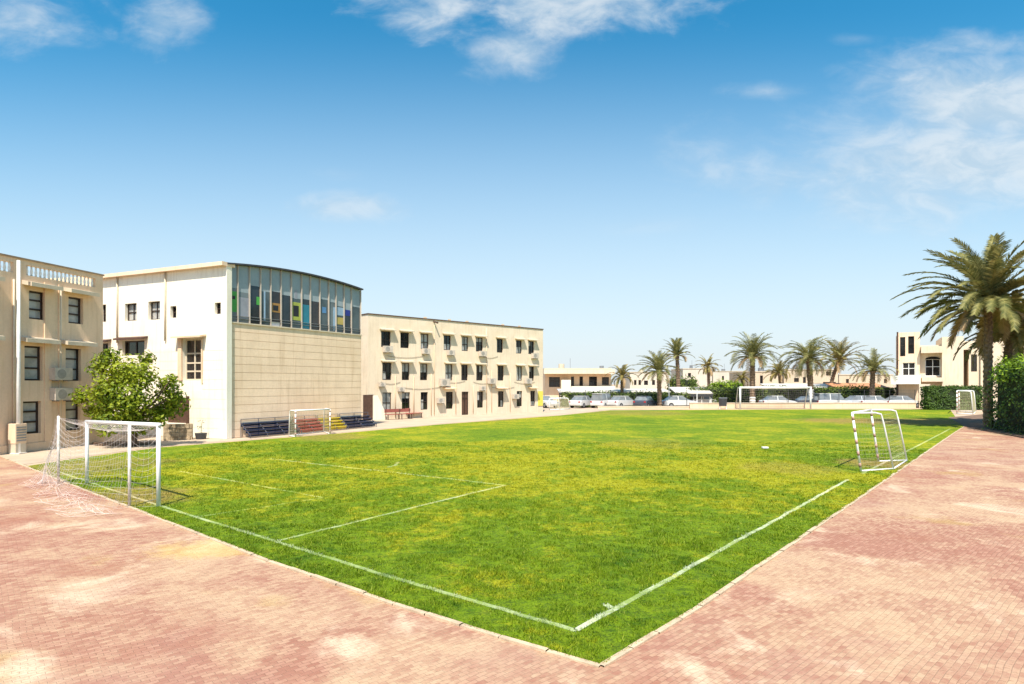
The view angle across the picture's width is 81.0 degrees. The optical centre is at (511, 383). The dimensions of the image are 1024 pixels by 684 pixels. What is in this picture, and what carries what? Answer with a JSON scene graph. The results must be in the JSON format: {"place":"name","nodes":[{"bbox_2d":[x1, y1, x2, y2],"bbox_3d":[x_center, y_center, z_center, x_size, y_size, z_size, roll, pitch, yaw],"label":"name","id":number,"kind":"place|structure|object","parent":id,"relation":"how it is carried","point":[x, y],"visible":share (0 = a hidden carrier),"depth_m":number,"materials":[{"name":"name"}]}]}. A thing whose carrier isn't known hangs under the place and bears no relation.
{"place":"outdoors","nodes":[
{"label":"outdoors","id":0,"kind":"place"},
{"bbox_2d":[103,261,363,438],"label":"sports hall","id":1,"kind":"structure","parent":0,"point":[231,345],"depth_m":33.96,"materials":[{"name":"white paint"}]},
{"bbox_2d":[128,304,136,320],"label":"window","id":2,"kind":"structure","parent":1,"relation":"in","point":[132,308],"depth_m":34.90,"materials":[{"name":"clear glass"}]},
{"bbox_2d":[125,340,143,354],"bbox_3d":[-21.720,-2.078,34.733,1.907,0.844,0.080,0,0,23],"label":"window","id":3,"kind":"structure","parent":1,"relation":"in","point":[131,347],"depth_m":34.83,"materials":[{"name":"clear glass"}]},
{"bbox_2d":[151,302,159,319],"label":"window","id":4,"kind":"structure","parent":1,"relation":"in","point":[155,306],"depth_m":34.12,"materials":[{"name":"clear glass"}]},
{"bbox_2d":[168,398,185,422],"bbox_3d":[-18.449,1.471,33.304,1.738,1.376,0.060,0,0,23],"label":"door","id":5,"kind":"structure","parent":1,"relation":"in","point":[181,419],"depth_m":33.27,"materials":[{"name":"brown wood"}]},
{"bbox_2d":[186,339,200,379],"bbox_3d":[-17.316,-1.330,32.816,1.433,2.265,0.080,0,0,23],"label":"window","id":6,"kind":"structure","parent":1,"relation":"in","point":[193,346],"depth_m":32.89,"materials":[{"name":"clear glass"}]},
{"bbox_2d":[70,448,913,627],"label":"painted grass","id":7,"kind":"structure","parent":0,"point":[289,545],"depth_m":11.01,"materials":[{"name":"white paint"}]},
{"bbox_2d":[26,409,963,663],"bbox_3d":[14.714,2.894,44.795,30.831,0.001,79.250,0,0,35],"label":"lawn","id":8,"kind":"structure","parent":0,"point":[795,426],"depth_m":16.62,"materials":[{"name":"green plant"}]},
{"bbox_2d":[179,471,321,497],"bbox_3d":[-7.882,2.894,17.570,7.686,0.012,0.107,0,0,37],"label":"pitch line","id":9,"kind":"object","parent":8,"relation":"on","point":[246,483],"visible":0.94,"depth_m":17.50,"materials":[{"name":"white paint"}]},
{"bbox_2d":[60,472,574,631],"bbox_3d":[-7.074,2.894,13.293,20.034,0.012,0.233,0,0,39],"label":"pitch line","id":10,"kind":"object","parent":8,"relation":"on","point":[469,599],"visible":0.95,"depth_m":9.00,"materials":[{"name":"white paint"}]},
{"bbox_2d":[275,459,499,484],"bbox_3d":[-4.779,2.894,20.178,10.985,0.012,0.146,0,0,34],"label":"pitch line","id":11,"kind":"object","parent":8,"relation":"on","point":[383,471],"visible":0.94,"depth_m":20.27,"materials":[{"name":"white paint"}]},
{"bbox_2d":[275,485,505,540],"bbox_3d":[-2.273,2.894,14.071,0.120,0.012,7.347,0,0,34],"label":"pitch line","id":12,"kind":"object","parent":8,"relation":"on","point":[377,516],"visible":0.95,"depth_m":12.98,"materials":[{"name":"white paint"}]},
{"bbox_2d":[574,479,847,631],"bbox_3d":[5.452,2.894,12.583,0.120,0.012,14.530,0,0,40],"label":"pitch line","id":13,"kind":"object","parent":8,"relation":"on","point":[624,603],"visible":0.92,"depth_m":9.05,"materials":[{"name":"white paint"}]},
{"bbox_2d":[851,409,907,471],"bbox_3d":[13.032,1.915,21.209,1.039,1.986,4.571,0,0,41],"label":"goal","id":14,"kind":"object","parent":8,"relation":"on","point":[871,413],"visible":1,"depth_m":20.72,"materials":[{"name":"white paint"}]},
{"bbox_2d":[862,429,949,473],"bbox_3d":[19.762,2.894,28.986,0.137,0.012,25.692,0,0,41],"label":"pitch line","id":15,"kind":"object","parent":8,"relation":"on","point":[874,467],"visible":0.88,"depth_m":26.86,"materials":[{"name":"white paint"}]},
{"bbox_2d":[23,384,996,665],"bbox_3d":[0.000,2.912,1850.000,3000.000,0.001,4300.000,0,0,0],"label":"ground","id":16,"kind":"structure","parent":0,"point":[961,412],"depth_m":52.16,"materials":[{"name":"beige concrete"}]},
{"bbox_2d":[0,406,625,463],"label":"footpath","id":17,"kind":"structure","parent":16,"relation":"on","point":[30,457],"depth_m":33.83,"materials":[{"name":"concrete"}]},
{"bbox_2d":[8,423,26,453],"bbox_3d":[-20.667,2.275,25.078,0.418,1.250,0.480,0,0,11],"label":"cooling unit","id":18,"kind":"object","parent":17,"relation":"on","point":[17,434],"visible":0.93,"depth_m":24.89,"materials":[{"name":"beige paint"}]},
{"bbox_2d":[10,260,26,453],"bbox_3d":[-20.562,-1.125,25.000,0.400,8.050,0.400,0,0,0],"label":"white pole","id":19,"kind":"object","parent":17,"relation":"on","point":[18,366],"visible":0.99,"depth_m":24.95,"materials":[{"name":"metal"}]},
{"bbox_2d":[93,441,155,445],"bbox_3d":[-18.598,2.855,28.760,3.200,0.110,1.400,0,0,0],"label":"planting bed","id":20,"kind":"object","parent":17,"relation":"on","point":[117,443],"visible":0.77,"depth_m":28.52,"materials":[{"name":"soil"}]},
{"bbox_2d":[68,347,190,446],"bbox_3d":[-17.693,0.591,27.786,4.784,4.660,3.516,0,0,0],"label":"broadleaf tree","id":21,"kind":"object","parent":17,"relation":"on","point":[113,385],"visible":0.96,"depth_m":27.38,"materials":[{"name":"green plant"}]},
{"bbox_2d":[163,423,192,439],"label":"stone wall","id":22,"kind":"structure","parent":17,"relation":"on","point":[177,431],"depth_m":31.05,"materials":[{"name":"stone"}]},
{"bbox_2d":[240,416,299,437],"bbox_3d":[-13.511,2.402,33.695,0.810,0.996,3.345,0,0,30],"label":"bleacher","id":23,"kind":"object","parent":17,"relation":"on","point":[275,428],"visible":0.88,"depth_m":33.44,"materials":[{"name":"metal"}]},
{"bbox_2d":[292,415,324,433],"bbox_3d":[-12.189,2.402,36.024,0.810,0.996,1.830,0,0,30],"label":"bleacher","id":24,"kind":"object","parent":17,"relation":"on","point":[312,421],"visible":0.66,"depth_m":36.01,"materials":[{"name":"metal"}]},
{"bbox_2d":[288,408,330,436],"bbox_3d":[-11.278,2.159,34.419,1.455,1.491,3.453,0,0,19],"label":"goal","id":25,"kind":"object","parent":17,"relation":"on","point":[323,422],"visible":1,"depth_m":34.54,"materials":[{"name":"white paint"}]},
{"bbox_2d":[318,414,346,430],"bbox_3d":[-11.266,2.402,37.649,0.810,0.996,1.728,0,0,30],"label":"bleacher","id":26,"kind":"object","parent":17,"relation":"on","point":[339,424],"visible":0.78,"depth_m":37.78,"materials":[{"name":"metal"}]},
{"bbox_2d":[339,412,376,428],"bbox_3d":[-10.143,2.402,39.627,0.810,0.996,2.638,0,0,30],"label":"bleacher","id":27,"kind":"object","parent":17,"relation":"on","point":[353,422],"visible":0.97,"depth_m":39.53,"materials":[{"name":"metal"}]},
{"bbox_2d":[363,395,386,419],"bbox_3d":[-11.066,1.882,48.557,2.031,2.036,0.300,0,0,-43],"label":"stair","id":28,"kind":"object","parent":17,"relation":"on","point":[373,408],"visible":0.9,"depth_m":48.38,"materials":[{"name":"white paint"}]},
{"bbox_2d":[384,409,401,419],"bbox_3d":[-9.653,2.475,49.029,1.500,0.850,0.440,0,0,-43],"label":"red bench","id":29,"kind":"object","parent":17,"relation":"on","point":[391,410],"visible":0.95,"depth_m":49.01,"materials":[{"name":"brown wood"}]},
{"bbox_2d":[361,313,543,419],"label":"classroom block","id":30,"kind":"structure","parent":17,"relation":"on","point":[426,366],"depth_m":53.95,"materials":[{"name":"beige paint"}]},
{"bbox_2d":[363,395,372,419],"bbox_3d":[-11.551,1.882,48.242,0.892,2.036,0.100,0,0,-43],"label":"doorway","id":31,"kind":"structure","parent":30,"relation":"in","point":[367,399],"depth_m":48.19,"materials":[{"name":"brown wood"}]},
{"bbox_2d":[381,331,389,346],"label":"window","id":32,"kind":"structure","parent":30,"relation":"in","point":[385,335],"depth_m":49.55,"materials":[{"name":"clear glass"}]},
{"bbox_2d":[382,363,390,379],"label":"window","id":33,"kind":"structure","parent":30,"relation":"in","point":[386,367],"depth_m":49.73,"materials":[{"name":"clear glass"}]},
{"bbox_2d":[382,392,390,408],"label":"window","id":34,"kind":"structure","parent":30,"relation":"in","point":[385,396],"depth_m":49.73,"materials":[{"name":"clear glass"}]},
{"bbox_2d":[400,332,407,347],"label":"window","id":35,"kind":"structure","parent":30,"relation":"in","point":[403,336],"depth_m":50.79,"materials":[{"name":"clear glass"}]},
{"bbox_2d":[421,392,426,409],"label":"window","id":36,"kind":"structure","parent":30,"relation":"in","point":[423,394],"depth_m":52.25,"materials":[{"name":"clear glass"}]},
{"bbox_2d":[421,334,427,347],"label":"window","id":37,"kind":"structure","parent":30,"relation":"in","point":[424,337],"depth_m":52.25,"materials":[{"name":"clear glass"}]},
{"bbox_2d":[445,364,451,379],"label":"window","id":38,"kind":"structure","parent":30,"relation":"in","point":[448,367],"depth_m":53.97,"materials":[{"name":"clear glass"}]},
{"bbox_2d":[446,392,451,408],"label":"window","id":39,"kind":"structure","parent":30,"relation":"in","point":[448,394],"depth_m":54.01,"materials":[{"name":"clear glass"}]},
{"bbox_2d":[461,365,466,379],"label":"window","id":40,"kind":"structure","parent":30,"relation":"in","point":[463,367],"depth_m":55.19,"materials":[{"name":"black glass"}]},
{"bbox_2d":[462,392,467,414],"bbox_3d":[-4.379,1.771,55.213,0.789,2.134,0.080,0,0,-43],"label":"door","id":41,"kind":"structure","parent":30,"relation":"in","point":[464,394],"depth_m":55.22,"materials":[{"name":"brown wood"}]},
{"bbox_2d":[543,395,558,407],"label":"parked car","id":42,"kind":"object","parent":17,"relation":"on","point":[545,401],"visible":0.48,"depth_m":72.41,"materials":[{"name":"white metal"}]},
{"bbox_2d":[549,398,569,409],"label":"goal","id":43,"kind":"object","parent":17,"relation":"on","point":[563,401],"visible":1,"depth_m":67.89,"materials":[{"name":"white paint"}]},
{"bbox_2d":[569,396,590,407],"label":"parked car","id":44,"kind":"object","parent":17,"relation":"on","point":[582,401],"visible":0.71,"depth_m":72.16,"materials":[{"name":"white metal"}]},
{"bbox_2d":[590,393,609,407],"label":"parked car","id":45,"kind":"object","parent":17,"relation":"on","point":[599,399],"visible":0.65,"depth_m":71.95,"materials":[{"name":"white metal"}]},
{"bbox_2d":[608,396,633,405],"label":"parked car","id":46,"kind":"object","parent":17,"relation":"on","point":[620,400],"visible":0.65,"depth_m":72.48,"materials":[{"name":"white metal"}]},
{"bbox_2d":[585,390,889,407],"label":"posts","id":47,"kind":"object","parent":17,"relation":"on","point":[737,396],"visible":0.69,"depth_m":72.98,"materials":[{"name":"white metal"}]},
{"bbox_2d":[0,427,963,667],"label":"kerb","id":48,"kind":"structure","parent":16,"relation":"on","point":[675,621],"depth_m":8.23,"materials":[{"name":"concrete"}]},
{"bbox_2d":[557,389,669,400],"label":"car shelter","id":49,"kind":"object","parent":16,"relation":"on","point":[560,391],"visible":0.38,"depth_m":78.89,"materials":[{"name":"white paint"}]},
{"bbox_2d":[605,364,638,392],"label":"palm tree","id":50,"kind":"object","parent":16,"relation":"on","point":[621,375],"visible":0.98,"depth_m":77.09,"materials":[{"name":"green plant"}]},
{"bbox_2d":[560,389,690,406],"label":"hedge","id":51,"kind":"object","parent":16,"relation":"on","point":[630,394],"visible":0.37,"depth_m":76.25,"materials":[{"name":"green plant"}]},
{"bbox_2d":[597,406,688,407],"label":"boundary wall","id":52,"kind":"structure","parent":16,"relation":"on","point":[643,406],"depth_m":71.20,"materials":[{"name":"white concrete"}]},
{"bbox_2d":[633,396,656,405],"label":"parked car","id":53,"kind":"object","parent":16,"relation":"on","point":[643,400],"visible":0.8,"depth_m":72.11,"materials":[{"name":"grey metal"}]},
{"bbox_2d":[624,370,667,389],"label":"villa","id":54,"kind":"object","parent":16,"relation":"on","point":[646,383],"visible":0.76,"depth_m":120.00,"materials":[{"name":"paint"}]},
{"bbox_2d":[633,350,683,405],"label":"palm tree","id":55,"kind":"object","parent":16,"relation":"on","point":[657,366],"visible":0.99,"depth_m":72.18,"materials":[{"name":"green plant"}]},
{"bbox_2d":[662,337,695,386],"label":"palm tree","id":56,"kind":"object","parent":16,"relation":"on","point":[676,347],"visible":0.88,"depth_m":83.73,"materials":[{"name":"green plant"}]},
{"bbox_2d":[662,396,698,405],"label":"parked car","id":57,"kind":"object","parent":16,"relation":"on","point":[674,400],"visible":0.57,"depth_m":72.98,"materials":[{"name":"white metal"}]},
{"bbox_2d":[665,374,699,392],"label":"tree","id":58,"kind":"object","parent":16,"relation":"on","point":[686,383],"visible":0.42,"depth_m":92.10,"materials":[{"name":"green plant"}]},
{"bbox_2d":[669,387,712,402],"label":"car shelter","id":59,"kind":"object","parent":16,"relation":"on","point":[699,393],"visible":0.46,"depth_m":77.32,"materials":[{"name":"white paint"}]},
{"bbox_2d":[671,365,711,386],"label":"villa","id":60,"kind":"object","parent":16,"relation":"on","point":[701,378],"visible":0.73,"depth_m":135.00,"materials":[{"name":"paint"}]},
{"bbox_2d":[689,397,716,402],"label":"parked car","id":61,"kind":"object","parent":16,"relation":"on","point":[705,399],"visible":0.23,"depth_m":78.16,"materials":[{"name":"white metal"}]},
{"bbox_2d":[693,354,722,388],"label":"palm tree","id":62,"kind":"object","parent":16,"relation":"on","point":[707,370],"visible":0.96,"depth_m":109.78,"materials":[{"name":"green plant"}]},
{"bbox_2d":[707,378,744,388],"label":"hedge","id":63,"kind":"object","parent":16,"relation":"on","point":[727,384],"visible":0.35,"depth_m":88.18,"materials":[{"name":"green plant"}]},
{"bbox_2d":[712,368,746,382],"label":"villa","id":64,"kind":"object","parent":16,"relation":"on","point":[723,374],"visible":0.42,"depth_m":140.00,"materials":[{"name":"paint"}]},
{"bbox_2d":[733,370,749,386],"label":"palm tree","id":65,"kind":"object","parent":16,"relation":"on","point":[742,381],"visible":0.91,"depth_m":89.80,"materials":[{"name":"green plant"}]},
{"bbox_2d":[722,331,782,402],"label":"palm tree","id":66,"kind":"object","parent":16,"relation":"on","point":[752,350],"visible":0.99,"depth_m":73.72,"materials":[{"name":"green plant"}]},
{"bbox_2d":[729,364,781,386],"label":"villa","id":67,"kind":"object","parent":16,"relation":"on","point":[759,377],"visible":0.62,"depth_m":115.00,"materials":[{"name":"paint"}]},
{"bbox_2d":[735,387,811,408],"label":"goal","id":68,"kind":"object","parent":16,"relation":"on","point":[740,388],"visible":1,"depth_m":69.26,"materials":[{"name":"white paint"}]},
{"bbox_2d":[758,396,796,402],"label":"parked car","id":69,"kind":"object","parent":16,"relation":"on","point":[778,399],"visible":0.42,"depth_m":73.43,"materials":[{"name":"white metal"}]},
{"bbox_2d":[760,360,795,383],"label":"palm tree","id":70,"kind":"object","parent":16,"relation":"on","point":[778,370],"visible":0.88,"depth_m":91.71,"materials":[{"name":"green plant"}]},
{"bbox_2d":[686,384,896,402],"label":"hedge","id":71,"kind":"object","parent":16,"relation":"on","point":[730,394],"visible":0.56,"depth_m":78.58,"materials":[{"name":"green plant"}]},
{"bbox_2d":[760,384,828,388],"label":"car shelter","id":72,"kind":"object","parent":16,"relation":"on","point":[805,385],"visible":0.15,"depth_m":88.00,"materials":[{"name":"white paint"}]},
{"bbox_2d":[764,366,837,383],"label":"villa","id":73,"kind":"object","parent":16,"relation":"on","point":[818,379],"visible":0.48,"depth_m":118.00,"materials":[{"name":"paint"}]},
{"bbox_2d":[792,396,817,402],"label":"parked car","id":74,"kind":"object","parent":16,"relation":"on","point":[800,399],"visible":0.22,"depth_m":73.67,"materials":[{"name":"white metal"}]},
{"bbox_2d":[778,335,844,398],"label":"palm tree","id":75,"kind":"object","parent":16,"relation":"on","point":[809,352],"visible":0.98,"depth_m":73.73,"materials":[{"name":"green plant"}]},
{"bbox_2d":[814,393,852,402],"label":"parked car","id":76,"kind":"object","parent":16,"relation":"on","point":[830,398],"visible":0.36,"depth_m":73.45,"materials":[{"name":"white metal"}]},
{"bbox_2d":[816,337,868,386],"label":"palm tree","id":77,"kind":"object","parent":16,"relation":"on","point":[840,359],"visible":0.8,"depth_m":85.29,"materials":[{"name":"green plant"}]},
{"bbox_2d":[845,395,865,402],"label":"parked car","id":78,"kind":"object","parent":16,"relation":"on","point":[855,398],"visible":0.16,"depth_m":73.93,"materials":[{"name":"silver metal"}]},
{"bbox_2d":[825,383,887,388],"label":"car shelter","id":79,"kind":"object","parent":16,"relation":"on","point":[847,384],"visible":0.2,"depth_m":84.59,"materials":[{"name":"white fabric"}]},
{"bbox_2d":[838,372,893,387],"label":"villa","id":80,"kind":"object","parent":16,"relation":"on","point":[843,378],"visible":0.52,"depth_m":125.00,"materials":[{"name":"paint"}]},
{"bbox_2d":[859,396,887,402],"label":"parked car","id":81,"kind":"object","parent":16,"relation":"on","point":[874,399],"visible":0.28,"depth_m":73.20,"materials":[{"name":"white metal"}]},
{"bbox_2d":[848,347,898,395],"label":"palm tree","id":82,"kind":"object","parent":16,"relation":"on","point":[873,366],"visible":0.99,"depth_m":75.37,"materials":[{"name":"green plant"}]},
{"bbox_2d":[886,396,918,407],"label":"parked car","id":83,"kind":"object","parent":16,"relation":"on","point":[900,399],"visible":0.41,"depth_m":72.99,"materials":[{"name":"white metal"}]},
{"bbox_2d":[919,385,982,409],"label":"hedge","id":84,"kind":"object","parent":16,"relation":"on","point":[938,397],"visible":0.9,"depth_m":67.06,"materials":[{"name":"green plant"}]},
{"bbox_2d":[890,332,1023,407],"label":"cream villa","id":85,"kind":"object","parent":16,"relation":"on","point":[918,365],"visible":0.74,"depth_m":73.59,"materials":[{"name":"beige paint"}]},
{"bbox_2d":[900,337,904,355],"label":"window","id":86,"kind":"structure","parent":85,"relation":"in","point":[902,339],"depth_m":75.56,"materials":[{"name":"black glass"}]},
{"bbox_2d":[902,362,914,374],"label":"window","id":87,"kind":"structure","parent":85,"relation":"in","point":[907,368],"depth_m":75.21,"materials":[{"name":"clear glass"}]},
{"bbox_2d":[908,336,913,353],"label":"window","id":88,"kind":"structure","parent":85,"relation":"in","point":[910,338],"depth_m":75.09,"materials":[{"name":"black glass"}]},
{"bbox_2d":[925,359,939,375],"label":"window","id":89,"kind":"structure","parent":85,"relation":"in","point":[932,366],"depth_m":74.42,"materials":[{"name":"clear glass"}]},
{"bbox_2d":[956,390,976,414],"bbox_3d":[45.560,1.762,60.113,1.527,2.284,7.049,0,0,38],"label":"goal","id":90,"kind":"object","parent":16,"relation":"on","point":[973,402],"visible":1,"depth_m":57.99,"materials":[{"name":"white paint"}]},
{"bbox_2d":[0,426,1023,683],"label":"pavement","id":91,"kind":"structure","parent":0,"point":[912,572],"depth_m":7.65,"materials":[{"name":"brick"}]},
{"bbox_2d":[0,253,104,454],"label":"school building","id":92,"kind":"structure","parent":91,"relation":"on","point":[61,328],"depth_m":26.66,"materials":[{"name":"beige paint"}]},
{"bbox_2d":[23,401,37,433],"bbox_3d":[-20.986,1.450,26.045,0.080,1.396,0.792,0,0,11],"label":"window","id":93,"kind":"structure","parent":92,"relation":"in","point":[30,408],"depth_m":26.14,"materials":[{"name":"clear glass"}]},
{"bbox_2d":[24,346,39,380],"bbox_3d":[-20.967,-0.900,26.102,0.080,1.496,0.801,0,0,11],"label":"window","id":94,"kind":"structure","parent":92,"relation":"in","point":[31,353],"depth_m":26.18,"materials":[{"name":"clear glass"}]},
{"bbox_2d":[29,291,42,319],"bbox_3d":[-20.935,-3.435,26.262,0.080,1.226,0.734,0,0,11],"label":"window","id":95,"kind":"structure","parent":92,"relation":"in","point":[35,298],"depth_m":26.36,"materials":[{"name":"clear glass"}]},
{"bbox_2d":[66,348,77,380],"bbox_3d":[-20.600,-0.900,27.944,0.080,1.496,0.811,0,0,11],"label":"window","id":96,"kind":"structure","parent":92,"relation":"in","point":[71,354],"depth_m":28.15,"materials":[{"name":"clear glass"}]},
{"bbox_2d":[66,400,77,429],"bbox_3d":[-20.612,1.450,27.915,0.080,1.396,0.835,0,0,11],"label":"window","id":97,"kind":"structure","parent":92,"relation":"in","point":[71,411],"depth_m":28.05,"materials":[{"name":"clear glass"}]},
{"bbox_2d":[68,297,79,323],"bbox_3d":[-20.573,-3.435,28.081,0.080,1.226,0.742,0,0,11],"label":"window","id":98,"kind":"structure","parent":92,"relation":"in","point":[73,303],"depth_m":28.15,"materials":[{"name":"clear glass"}]},
{"bbox_2d":[18,415,161,516],"bbox_3d":[-11.206,1.901,15.300,6.795,1.998,1.960,0,0,39],"label":"football goal","id":99,"kind":"object","parent":91,"relation":"on","point":[86,426],"visible":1,"depth_m":15.14,"materials":[{"name":"white paint"}]},
{"bbox_2d":[975,426,1023,437],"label":"planting bed","id":100,"kind":"object","parent":91,"relation":"on","point":[1000,432],"visible":0.33,"depth_m":35.83,"materials":[{"name":"soil"}]},
{"bbox_2d":[890,232,1023,426],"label":"tall palm","id":101,"kind":"object","parent":100,"relation":"on","point":[987,296],"visible":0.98,"depth_m":39.05,"materials":[{"name":"green plant"}]},
{"bbox_2d":[937,289,1023,367],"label":"tall palm","id":102,"kind":"object","parent":100,"relation":"on","point":[1014,341],"visible":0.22,"depth_m":42.44,"materials":[{"name":"green plant"}]},
{"bbox_2d":[978,352,1023,434],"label":"hedge","id":103,"kind":"object","parent":100,"relation":"on","point":[1008,408],"visible":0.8,"depth_m":35.55,"materials":[{"name":"green plant"}]},
{"bbox_2d":[0,0,1023,384],"label":"sky","id":104,"kind":"structure","parent":0,"point":[617,180],"materials":[{"name":"blue"}]},
{"bbox_2d":[543,364,614,400],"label":"house","id":105,"kind":"structure","parent":0,"point":[559,377],"depth_m":100.00,"materials":[{"name":"beige paint"}]},
{"bbox_2d":[549,377,559,386],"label":"window","id":106,"kind":"structure","parent":105,"relation":"in","point":[553,381],"depth_m":100.20,"materials":[{"name":"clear glass"}]},
{"bbox_2d":[689,403,915,408],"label":"boundary wall","id":107,"kind":"structure","parent":0,"point":[814,405],"depth_m":71.00,"materials":[{"name":"beige paint"}]},
{"bbox_2d":[948,414,995,426],"bbox_3d":[37.772,2.890,49.216,3.138,0.001,23.488,0,0,35],"label":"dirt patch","id":108,"kind":"object","parent":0,"point":[971,421],"visible":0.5,"depth_m":47.51,"materials":[{"name":"soil"}]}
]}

